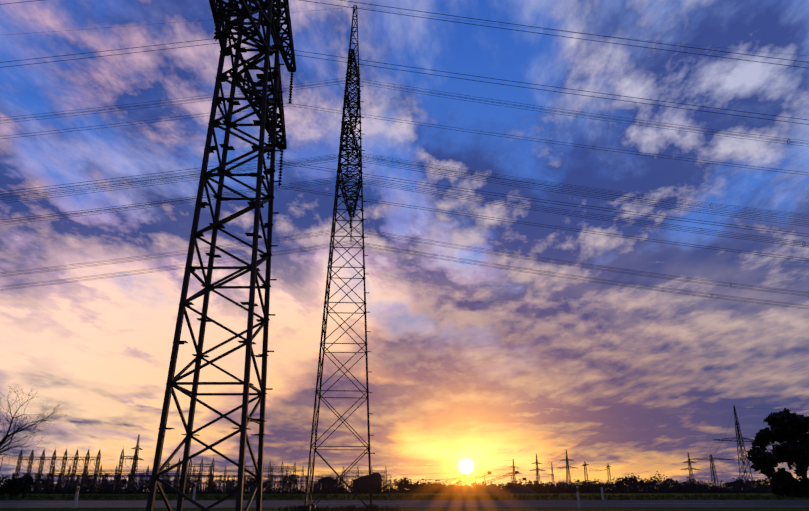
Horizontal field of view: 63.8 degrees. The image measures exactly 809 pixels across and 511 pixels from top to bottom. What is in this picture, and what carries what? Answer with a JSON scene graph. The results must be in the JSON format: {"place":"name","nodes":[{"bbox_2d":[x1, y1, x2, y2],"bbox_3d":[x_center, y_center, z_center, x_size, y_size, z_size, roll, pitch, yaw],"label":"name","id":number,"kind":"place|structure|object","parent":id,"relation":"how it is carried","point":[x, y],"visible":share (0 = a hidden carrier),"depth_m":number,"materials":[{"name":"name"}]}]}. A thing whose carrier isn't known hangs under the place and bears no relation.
{"place":"outdoors","nodes":[
{"label":"outdoors","id":0,"kind":"place"},
{"bbox_2d":[213,0,293,186],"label":"insulator string","id":1,"kind":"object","parent":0,"point":[218,17],"depth_m":49.42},
{"bbox_2d":[345,52,353,240],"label":"insulator string","id":2,"kind":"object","parent":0,"point":[346,145],"visible":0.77,"depth_m":70.40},
{"bbox_2d":[0,492,808,510],"bbox_3d":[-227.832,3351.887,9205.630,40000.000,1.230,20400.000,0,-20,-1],"label":"ground","id":3,"kind":"structure","parent":0,"point":[568,497],"depth_m":96.94,"materials":[{"name":"black plant"}]},
{"bbox_2d":[129,434,142,486],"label":"pylon","id":4,"kind":"object","parent":3,"relation":"on","point":[137,447],"visible":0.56,"depth_m":588.53,"materials":[{"name":"black metal"}]},
{"bbox_2d":[6,446,419,493],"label":"substation","id":5,"kind":"object","parent":3,"relation":"on","point":[118,479],"visible":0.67,"depth_m":252.18,"materials":[{"name":"black metal"}]},
{"bbox_2d":[146,0,295,510],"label":"tower","id":6,"kind":"structure","parent":3,"relation":"on","point":[263,102],"depth_m":39.45,"materials":[{"name":"metal"}]},
{"bbox_2d":[0,454,536,492],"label":"bushes","id":7,"kind":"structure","parent":3,"relation":"on","point":[493,488],"depth_m":311.86,"materials":[{"name":"black plant"}]},
{"bbox_2d":[299,5,376,510],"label":"tower","id":8,"kind":"structure","parent":3,"relation":"on","point":[342,146],"depth_m":72.64,"materials":[{"name":"metal"}]},
{"bbox_2d":[0,0,808,308],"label":"wires","id":9,"kind":"object","parent":8,"relation":"attached to","point":[28,195],"visible":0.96,"depth_m":67.22,"materials":[{"name":"black metal"}]},
{"bbox_2d":[73,483,603,507],"bbox_3d":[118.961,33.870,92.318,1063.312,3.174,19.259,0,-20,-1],"label":"posts","id":10,"kind":"object","parent":3,"relation":"on","point":[194,491],"visible":0.96,"depth_m":81.05,"materials":[{"name":"white"}]},
{"bbox_2d":[0,492,808,510],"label":"grass tufts","id":11,"kind":"object","parent":3,"relation":"on","point":[387,508],"visible":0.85,"depth_m":105.16,"materials":[{"name":"green plant"}]},
{"bbox_2d":[509,459,521,480],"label":"pylon","id":12,"kind":"object","parent":3,"relation":"on","point":[514,476],"visible":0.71,"depth_m":857.53,"materials":[{"name":"black metal"}]},
{"bbox_2d":[529,454,544,482],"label":"pylon","id":13,"kind":"object","parent":3,"relation":"on","point":[537,470],"visible":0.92,"depth_m":782.20,"materials":[{"name":"black metal"}]},
{"bbox_2d":[558,450,575,485],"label":"pylon","id":14,"kind":"object","parent":3,"relation":"on","point":[567,466],"visible":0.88,"depth_m":669.32,"materials":[{"name":"black metal"}]},
{"bbox_2d":[582,461,588,485],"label":"pylon","id":15,"kind":"object","parent":3,"relation":"on","point":[584,464],"visible":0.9,"depth_m":840.48,"materials":[{"name":"grey metal"}]},
{"bbox_2d":[606,464,611,482],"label":"pylon","id":16,"kind":"object","parent":3,"relation":"on","point":[608,469],"visible":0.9,"depth_m":898.56,"materials":[{"name":"grey metal"}]},
{"bbox_2d":[681,452,699,477],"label":"pylon","id":17,"kind":"object","parent":3,"relation":"on","point":[689,465],"visible":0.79,"depth_m":614.09,"materials":[{"name":"black metal"}]},
{"bbox_2d":[689,454,733,492],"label":"pylon","id":18,"kind":"object","parent":3,"relation":"on","point":[712,467],"visible":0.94,"depth_m":536.99,"materials":[{"name":"grey metal"}]},
{"bbox_2d":[714,406,754,486],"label":"pylon","id":19,"kind":"object","parent":3,"relation":"on","point":[738,429],"visible":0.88,"depth_m":465.18,"materials":[{"name":"black metal"}]},
{"bbox_2d":[292,408,797,479],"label":"wires","id":20,"kind":"object","parent":19,"relation":"attached to","point":[544,458],"visible":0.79,"depth_m":861.43,"materials":[{"name":"metal"}]},
{"bbox_2d":[0,500,808,507],"bbox_3d":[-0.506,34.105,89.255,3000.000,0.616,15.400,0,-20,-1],"label":"road","id":21,"kind":"structure","parent":0,"point":[605,503],"depth_m":89.03,"materials":[{"name":"grey asphalt"}]},
{"bbox_2d":[0,0,808,491],"label":"sky","id":22,"kind":"structure","parent":0,"point":[476,364],"materials":[{"name":"blue"}]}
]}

